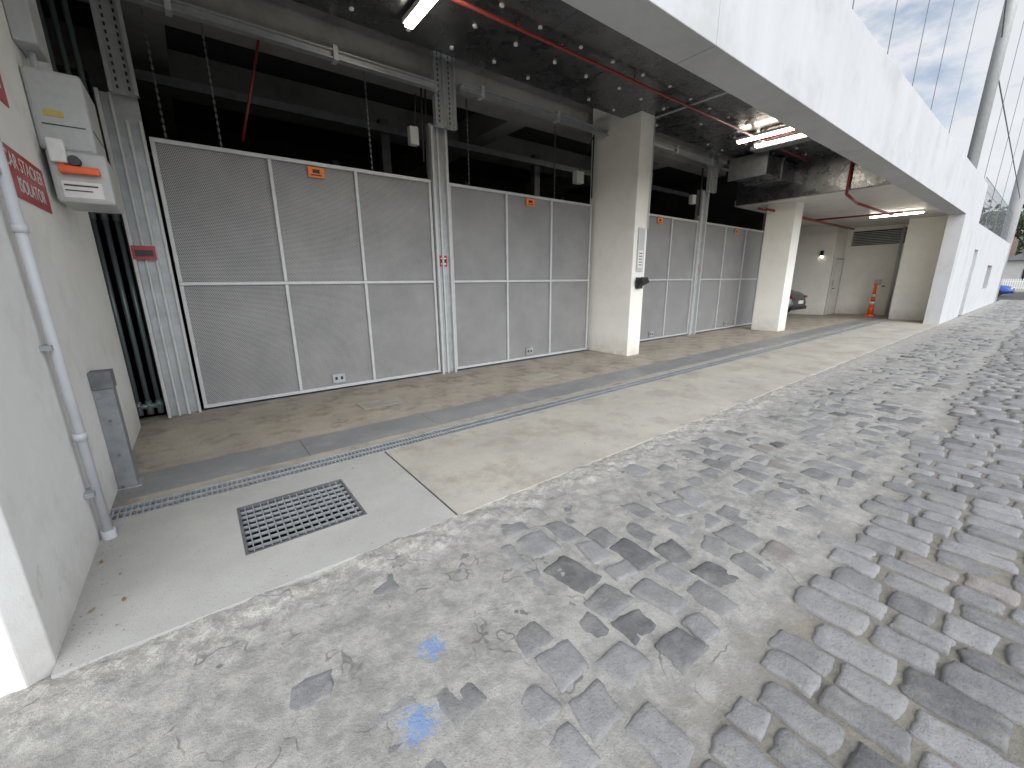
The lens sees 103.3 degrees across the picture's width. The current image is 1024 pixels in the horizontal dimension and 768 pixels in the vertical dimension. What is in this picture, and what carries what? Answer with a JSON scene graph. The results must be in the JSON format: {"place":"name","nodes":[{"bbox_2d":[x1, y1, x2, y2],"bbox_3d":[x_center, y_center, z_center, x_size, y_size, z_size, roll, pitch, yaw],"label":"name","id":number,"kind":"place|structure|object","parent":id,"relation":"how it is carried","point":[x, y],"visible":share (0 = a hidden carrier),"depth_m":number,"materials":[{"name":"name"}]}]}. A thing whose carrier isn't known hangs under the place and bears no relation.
{"place":"outdoors","nodes":[
{"label":"outdoors","id":0,"kind":"place"},
{"bbox_2d":[132,364,203,417],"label":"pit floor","id":1,"kind":"structure","parent":0,"point":[159,391],"depth_m":6.91,"materials":[{"name":"black concrete"}]},
{"bbox_2d":[82,48,563,405],"bbox_3d":[0.038,-3.137,10.347,14.400,4.400,4.700,-11,18,-36],"label":"stacker frame","id":2,"kind":"object","parent":1,"relation":"on","point":[95,69],"visible":0.18,"depth_m":5.60,"materials":[{"name":"black metal"}]},
{"bbox_2d":[125,0,728,196],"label":"overhead track","id":3,"kind":"structure","parent":0,"point":[333,54],"depth_m":5.19,"materials":[{"name":"metal"}]},
{"bbox_2d":[51,313,951,678],"bbox_3d":[5.444,-0.845,9.100,22.397,0.131,3.765,-11,18,-36],"label":"concrete apron","id":4,"kind":"object","parent":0,"point":[171,563],"visible":0.71,"depth_m":3.50,"materials":[{"name":"grey concrete"}]},
{"bbox_2d":[0,0,140,697],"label":"wall","id":5,"kind":"structure","parent":4,"relation":"on","point":[50,530],"depth_m":1.92,"materials":[{"name":"white paint"}]},
{"bbox_2d":[0,75,9,107],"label":"warning sign","id":6,"kind":"object","parent":5,"relation":"attached to","point":[3,98],"visible":1,"depth_m":2.14,"materials":[{"name":"red plastic"}]},
{"bbox_2d":[2,0,49,67],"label":"junction box","id":7,"kind":"object","parent":5,"relation":"attached to","point":[24,24],"visible":0.91,"depth_m":2.50,"materials":[{"name":"grey plastic"}]},
{"bbox_2d":[2,142,52,213],"bbox_3d":[-2.671,-1.123,2.228,0.008,0.250,0.830,-11,18,-36],"label":"car stacker isolator sign","id":8,"kind":"object","parent":5,"relation":"attached to","point":[28,181],"visible":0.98,"depth_m":2.24,"materials":[{"name":"red plastic"}]},
{"bbox_2d":[0,137,117,540],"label":"wall conduit","id":9,"kind":"object","parent":5,"relation":"attached to","point":[21,232],"depth_m":2.02,"materials":[{"name":"metal"}]},
{"bbox_2d":[19,65,123,213],"bbox_3d":[-3.016,-1.640,2.815,0.308,0.790,0.650,-11,18,-36],"label":"isolator switch","id":10,"kind":"object","parent":5,"relation":"attached to","point":[67,126],"visible":1,"depth_m":2.64,"materials":[{"name":"grey plastic"}]},
{"bbox_2d":[87,368,143,490],"bbox_3d":[-2.756,0.319,2.828,0.130,0.840,0.150,-11,18,-36],"label":"steel guard post","id":11,"kind":"object","parent":4,"relation":"on","point":[102,383],"visible":1,"depth_m":2.79,"materials":[{"name":"grey metal"}]},
{"bbox_2d":[89,0,201,417],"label":"gate post","id":12,"kind":"object","parent":4,"relation":"on","point":[123,129],"visible":1,"depth_m":3.98,"materials":[{"name":"metal"}]},
{"bbox_2d":[36,0,164,415],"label":"drainage pipes","id":13,"kind":"object","parent":12,"relation":"attached to","point":[149,406],"visible":0.73,"depth_m":3.99,"materials":[{"name":"grey metal"}]},
{"bbox_2d":[236,479,366,555],"bbox_3d":[-1.335,0.972,2.608,0.743,0.347,0.685,-11,18,-36],"label":"steel pit grate","id":14,"kind":"object","parent":4,"relation":"in","point":[269,523],"visible":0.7,"depth_m":2.63,"materials":[{"name":"grey metal"}]},
{"bbox_2d":[87,392,584,632],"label":"leaf litter","id":15,"kind":"object","parent":4,"relation":"on","point":[123,598],"visible":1,"depth_m":2.10,"materials":[{"name":"brown plant"}]},
{"bbox_2d":[357,396,406,409],"bbox_3d":[-1.560,0.230,4.858,0.510,0.016,0.310,-11,18,-36],"label":"access cover","id":16,"kind":"object","parent":4,"relation":"on","point":[380,403],"visible":0.99,"depth_m":4.83,"materials":[{"name":"concrete"}]},
{"bbox_2d":[427,50,456,373],"bbox_3d":[-0.972,-2.346,5.915,0.350,4.460,0.280,-11,18,-36],"label":"gate post","id":17,"kind":"object","parent":4,"relation":"on","point":[444,96],"visible":0.91,"depth_m":5.79,"materials":[{"name":"metal"}]},
{"bbox_2d":[407,88,427,170],"bbox_3d":[-1.275,-3.440,5.481,0.250,1.001,0.132,-11,18,-36],"label":"electrical box","id":18,"kind":"object","parent":17,"relation":"attached to","point":[413,135],"visible":0.9,"depth_m":5.44,"materials":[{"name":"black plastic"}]},
{"bbox_2d":[61,346,874,666],"bbox_3d":[2.213,-0.251,6.595,12.609,0.008,3.581,-11,18,-36],"label":"grit debris","id":19,"kind":"object","parent":4,"relation":"on","point":[271,568],"visible":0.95,"depth_m":2.23,"materials":[{"name":"grey gravel"}]},
{"bbox_2d":[195,324,751,412],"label":"gate track","id":20,"kind":"structure","parent":4,"relation":"on","point":[285,397],"depth_m":5.88,"materials":[{"name":"grey metal"}]},
{"bbox_2d":[149,137,440,407],"bbox_3d":[-2.326,-1.295,5.154,2.994,2.760,0.042,-11,18,-36],"label":"garage door","id":21,"kind":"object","parent":20,"relation":"on","point":[296,276],"visible":1,"depth_m":4.93,"materials":[{"name":"metal"}]},
{"bbox_2d":[449,183,591,368],"bbox_3d":[0.298,-1.811,7.097,3.061,2.760,0.042,-11,18,-36],"label":"garage door","id":22,"kind":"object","parent":20,"relation":"on","point":[521,268],"visible":0.85,"depth_m":6.95,"materials":[{"name":"metal"}]},
{"bbox_2d":[640,213,698,340],"bbox_3d":[3.328,-2.406,9.339,3.110,2.760,0.042,-11,18,-36],"label":"garage door","id":23,"kind":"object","parent":20,"relation":"on","point":[671,242],"visible":0.56,"depth_m":9.63,"materials":[{"name":"metal"}]},
{"bbox_2d":[695,222,763,332],"bbox_3d":[6.190,-2.968,11.457,3.500,2.760,0.042,-11,18,-36],"label":"garage door","id":24,"kind":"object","parent":20,"relation":"on","point":[730,270],"visible":0.87,"depth_m":11.38,"materials":[{"name":"metal"}]},
{"bbox_2d":[109,319,892,521],"bbox_3d":[5.397,-0.585,8.429,19.941,0.302,0.203,-11,18,-36],"label":"trench drain","id":25,"kind":"object","parent":4,"relation":"in","point":[157,503],"visible":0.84,"depth_m":3.55,"materials":[{"name":"metal"}]},
{"bbox_2d":[516,372,559,381],"bbox_3d":[0.386,-0.108,6.121,0.612,0.016,0.322,-11,18,-36],"label":"access cover","id":26,"kind":"object","parent":4,"relation":"on","point":[537,376],"visible":0.99,"depth_m":6.11,"materials":[{"name":"concrete"}]},
{"bbox_2d":[587,108,654,355],"bbox_3d":[1.978,-2.815,7.663,0.374,4.460,1.080,-11,18,-36],"label":"shaft","id":27,"kind":"object","parent":4,"relation":"on","point":[619,200],"visible":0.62,"depth_m":7.46,"materials":[{"name":"beige paint"}]},
{"bbox_2d":[636,228,644,271],"bbox_3d":[2.320,-2.413,7.303,0.180,0.750,0.039,-11,18,-36],"label":"wall intercom","id":28,"kind":"object","parent":27,"relation":"attached to","point":[640,249],"depth_m":7.29,"materials":[{"name":"white plastic"}]},
{"bbox_2d":[635,277,648,288],"bbox_3d":[2.363,-1.842,7.380,0.200,0.206,0.191,-11,18,-36],"label":"key reader box","id":29,"kind":"object","parent":27,"relation":"attached to","point":[640,282],"visible":1,"depth_m":7.34,"materials":[{"name":"black plastic"}]},
{"bbox_2d":[687,151,719,334],"bbox_3d":[4.737,-3.467,10.140,0.380,4.460,0.280,-11,18,-36],"label":"gate post","id":30,"kind":"object","parent":4,"relation":"on","point":[711,183],"visible":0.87,"depth_m":10.03,"materials":[{"name":"metal"}]},
{"bbox_2d":[688,168,703,215],"bbox_3d":[4.378,-4.576,9.664,0.349,1.051,0.119,-8,16,-28],"label":"electrical box","id":31,"kind":"object","parent":30,"relation":"attached to","point":[692,199],"visible":1,"depth_m":9.64,"materials":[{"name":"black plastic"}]},
{"bbox_2d":[762,213,766,230],"bbox_3d":[7.640,-3.490,12.490,0.140,3.300,0.138,-11,18,-36],"label":"gate post","id":32,"kind":"object","parent":4,"relation":"on","point":[764,221],"visible":0.14,"depth_m":12.14,"materials":[{"name":"metal"}]},
{"bbox_2d":[751,201,803,331],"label":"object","id":33,"kind":"object","parent":4,"relation":"on","point":[779,251],"visible":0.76,"depth_m":10.87,"materials":[{"name":"beige paint"}]},
{"bbox_2d":[789,215,948,320],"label":"end walls","id":34,"kind":"structure","parent":4,"relation":"on","point":[865,267],"depth_m":15.57,"materials":[{"name":"beige paint"}]},
{"bbox_2d":[825,258,844,314],"bbox_3d":[12.894,-3.890,16.186,0.990,2.170,0.039,-11,18,-36],"label":"frame","id":35,"kind":"object","parent":34,"relation":"attached to","point":[836,259],"visible":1,"depth_m":16.02,"materials":[{"name":"metal"}]},
{"bbox_2d":[827,260,842,313],"bbox_3d":[12.890,-3.863,16.199,0.850,2.090,0.023,-11,18,-36],"label":"leaf","id":36,"kind":"object","parent":35,"relation":"attached to","point":[836,279],"visible":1,"depth_m":16.20,"materials":[{"name":"beige paint"}]},
{"bbox_2d":[734,184,947,227],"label":"soffit","id":37,"kind":"structure","parent":34,"relation":"on","point":[891,198],"depth_m":11.09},
{"bbox_2d":[869,209,925,217],"bbox_3d":[11.460,-5.071,12.100,0.110,0.090,1.250,-11,18,-36],"label":"batten light","id":38,"kind":"object","parent":37,"relation":"attached to","point":[908,212],"visible":0.84,"depth_m":11.91,"materials":[{"name":"white plastic"}]},
{"bbox_2d":[874,279,883,286],"bbox_3d":[14.002,-3.845,15.457,0.198,0.280,0.330,-11,18,-36],"label":"hose tap box","id":39,"kind":"object","parent":34,"relation":"attached to","point":[877,281],"visible":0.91,"depth_m":15.50,"materials":[{"name":"grey metal"}]},
{"bbox_2d":[851,228,907,245],"bbox_3d":[13.884,-5.538,15.303,0.038,0.540,1.660,-11,18,-36],"label":"louvre vent","id":40,"kind":"object","parent":34,"relation":"attached to","point":[879,237],"visible":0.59,"depth_m":15.34,"materials":[{"name":"metal"}]},
{"bbox_2d":[884,226,906,315],"bbox_3d":[14.233,-4.149,15.065,0.087,3.200,0.087,-11,18,-36],"label":"downpipe","id":41,"kind":"object","parent":34,"relation":"attached to","point":[895,270],"visible":1,"depth_m":15.03,"materials":[{"name":"grey metal"}]},
{"bbox_2d":[863,284,877,316],"bbox_3d":[13.553,-3.153,15.227,0.370,1.200,0.370,-4,15,-14],"label":"traffic cone","id":42,"kind":"object","parent":4,"relation":"on","point":[870,311],"visible":1,"depth_m":15.21,"materials":[{"name":"orange plastic"}]},
{"bbox_2d":[923,170,1009,324],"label":"lane wall","id":43,"kind":"structure","parent":4,"relation":"on","point":[970,264],"depth_m":13.19,"materials":[{"name":"white paint"}]},
{"bbox_2d":[852,0,1023,240],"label":"wire screen","id":44,"kind":"object","parent":43,"relation":"on","point":[999,208],"visible":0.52,"depth_m":15.11,"materials":[{"name":"grey metal"}]},
{"bbox_2d":[967,0,1018,168],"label":"screen mast","id":45,"kind":"object","parent":43,"relation":"on","point":[988,93],"visible":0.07,"depth_m":11.08,"materials":[{"name":"metal"}]},
{"bbox_2d":[0,300,1023,767],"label":"cobbled lane","id":46,"kind":"structure","parent":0,"point":[822,568],"depth_m":1.71,"materials":[{"name":"grey stone"}]},
{"bbox_2d":[994,150,1023,301],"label":"screen mast","id":47,"kind":"object","parent":46,"relation":"on","point":[1015,205],"visible":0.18,"depth_m":22.03,"materials":[{"name":"metal"}]},
{"bbox_2d":[132,315,960,417],"bbox_3d":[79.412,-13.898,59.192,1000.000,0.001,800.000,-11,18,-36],"label":"ground","id":48,"kind":"structure","parent":0,"point":[138,383],"depth_m":7.11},
{"bbox_2d":[96,117,763,367],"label":"back walls","id":49,"kind":"structure","parent":48,"relation":"on","point":[722,210],"depth_m":10.06,"materials":[{"name":"concrete"}]},
{"bbox_2d":[40,0,729,195],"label":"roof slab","id":50,"kind":"structure","parent":49,"relation":"on","point":[194,116],"depth_m":8.23,"materials":[{"name":"concrete"}]},
{"bbox_2d":[44,0,733,190],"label":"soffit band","id":51,"kind":"object","parent":49,"relation":"attached to","point":[299,20],"visible":0.41,"depth_m":6.10,"materials":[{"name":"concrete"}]},
{"bbox_2d":[241,40,259,141],"bbox_3d":[-2.994,-3.395,4.650,0.359,1.158,0.030,-11,18,-36],"label":"fire pipe","id":52,"kind":"object","parent":51,"relation":"attached to","point":[250,90],"visible":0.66,"depth_m":4.64,"materials":[{"name":"metal"}]},
{"bbox_2d":[139,5,555,198],"bbox_3d":[0.712,-3.690,7.435,11.002,1.910,0.022,-11,18,-36],"label":"hanging chain","id":53,"kind":"object","parent":51,"relation":"hanging from","point":[153,73],"visible":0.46,"depth_m":4.46,"materials":[{"name":"grey metal"}]},
{"bbox_2d":[122,13,667,196],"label":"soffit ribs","id":54,"kind":"object","parent":49,"relation":"attached to","point":[483,130],"visible":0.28,"depth_m":7.42,"materials":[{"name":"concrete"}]},
{"bbox_2d":[572,135,594,197],"bbox_3d":[1.305,-3.976,7.403,0.422,1.051,0.134,-9,17,-31],"label":"electrical box","id":55,"kind":"object","parent":49,"relation":"attached to","point":[578,178],"visible":1,"depth_m":7.36,"materials":[{"name":"black plastic"}]},
{"bbox_2d":[990,228,1020,256],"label":"walls","id":56,"kind":"structure","parent":48,"relation":"on","point":[1013,250],"depth_m":60.16,"materials":[{"name":"brown brick"}]},
{"bbox_2d":[989,207,1023,246],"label":"street tree","id":57,"kind":"object","parent":48,"relation":"on","point":[1018,229],"visible":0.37,"depth_m":53.79,"materials":[{"name":"green plant"}]},
{"bbox_2d":[1001,260,1023,289],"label":"walls","id":58,"kind":"structure","parent":48,"relation":"on","point":[1014,269],"depth_m":45.84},
{"bbox_2d":[1007,253,1023,260],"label":"roof","id":59,"kind":"structure","parent":58,"relation":"on","point":[1019,256],"depth_m":45.24,"materials":[{"name":"metal"}]},
{"bbox_2d":[1001,279,1023,289],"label":"picket fence","id":60,"kind":"object","parent":48,"relation":"on","point":[1013,281],"visible":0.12,"depth_m":42.22,"materials":[{"name":"white plastic"}]},
{"bbox_2d":[292,0,835,161],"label":"insulation panels","id":61,"kind":"object","parent":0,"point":[442,26],"visible":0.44,"depth_m":5.13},
{"bbox_2d":[349,3,806,158],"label":"insulation washers","id":62,"kind":"object","parent":61,"relation":"attached to","point":[515,44],"visible":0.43,"depth_m":5.14,"materials":[{"name":"silver metal"}]},
{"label":"soffit deck","id":63,"kind":"structure","parent":61,"relation":"on","visible":0},
{"bbox_2d":[402,0,436,28],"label":"batten light","id":64,"kind":"object","parent":63,"relation":"attached to","point":[415,13],"visible":1,"depth_m":4.02,"materials":[{"name":"white plastic"}]},
{"bbox_2d":[735,125,794,143],"bbox_3d":[4.718,-4.649,7.537,0.110,0.090,1.050,-11,18,-36],"label":"batten light","id":65,"kind":"object","parent":63,"relation":"attached to","point":[767,133],"visible":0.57,"depth_m":7.51,"materials":[{"name":"white plastic"}]},
{"bbox_2d":[753,132,804,147],"bbox_3d":[5.216,-4.716,7.783,0.110,0.090,1.050,-11,18,-36],"label":"batten light","id":66,"kind":"object","parent":63,"relation":"attached to","point":[787,137],"visible":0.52,"depth_m":7.81,"materials":[{"name":"white plastic"}]},
{"bbox_2d":[736,153,891,205],"bbox_3d":[6.998,-4.883,9.458,0.150,0.900,3.270,-11,18,-36],"label":"bulkhead","id":67,"kind":"object","parent":63,"relation":"attached to","point":[824,174],"visible":0.43,"depth_m":9.34,"materials":[{"name":"metal"}]},
{"bbox_2d":[727,151,795,188],"bbox_3d":[5.859,-4.947,9.465,1.610,0.460,0.810,-11,18,-36],"label":"air duct","id":68,"kind":"object","parent":67,"relation":"attached to","point":[765,169],"visible":1,"depth_m":9.13,"materials":[{"name":"metal"}]},
{"bbox_2d":[452,0,902,229],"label":"sprinkler pipework","id":69,"kind":"object","parent":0,"point":[532,34],"visible":0.84,"depth_m":6.14,"materials":[{"name":"red paint"}]},
{"bbox_2d":[647,92,727,228],"bbox_3d":[5.054,-3.854,7.759,5.053,1.773,2.083,-11,18,-36],"label":"electrical conduit","id":70,"kind":"object","parent":69,"relation":"attached to","point":[720,94],"visible":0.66,"depth_m":6.90,"materials":[{"name":"red metal"}]},
{"bbox_2d":[750,136,812,152],"bbox_3d":[5.409,-4.782,8.016,0.300,0.080,1.200,-11,18,-36],"label":"cable tray","id":71,"kind":"object","parent":69,"relation":"attached to","point":[754,149],"visible":0.5,"depth_m":8.08,"materials":[{"name":"grey metal"}]},
{"bbox_2d":[786,313,809,318],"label":"bay floor","id":72,"kind":"structure","parent":0,"point":[789,315],"depth_m":15.98,"materials":[{"name":"concrete"}]},
{"bbox_2d":[787,290,807,312],"bbox_3d":[9.351,-3.651,16.773,1.960,1.480,4.580,-11,18,-36],"label":"parked car","id":73,"kind":"object","parent":72,"relation":"on","point":[797,300],"visible":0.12,"depth_m":14.99,"materials":[{"name":"paint"}]},
{"bbox_2d":[846,0,1023,211],"label":"sky","id":74,"kind":"structure","parent":0,"point":[877,15],"materials":[{"name":"blue"}]},
{"bbox_2d":[979,199,1023,254],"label":"wooded hill","id":75,"kind":"structure","parent":0,"point":[1020,248],"depth_m":148.20,"materials":[{"name":"green plant"}]},
{"bbox_2d":[996,292,1023,300],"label":"street","id":76,"kind":"structure","parent":0,"point":[1015,296],"depth_m":30.79,"materials":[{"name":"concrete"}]},
{"bbox_2d":[998,285,1014,295],"bbox_3d":[35.618,-7.577,31.549,1.960,1.480,4.580,-11,18,-36],"label":"parked car","id":77,"kind":"object","parent":76,"relation":"on","point":[1003,289],"visible":0.18,"depth_m":29.73,"materials":[{"name":"blue paint"}]},
{"bbox_3d":[3.430,-3.629,4.613,24.000,1.110,0.320,-11,18,-36],"label":"beam joint","id":78,"kind":"object","parent":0,"visible":0},
{"bbox_2d":[562,0,976,214],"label":"fascia beam","id":79,"kind":"structure","parent":78,"relation":"on","point":[828,74],"depth_m":4.37,"materials":[{"name":"white concrete"}]}
]}

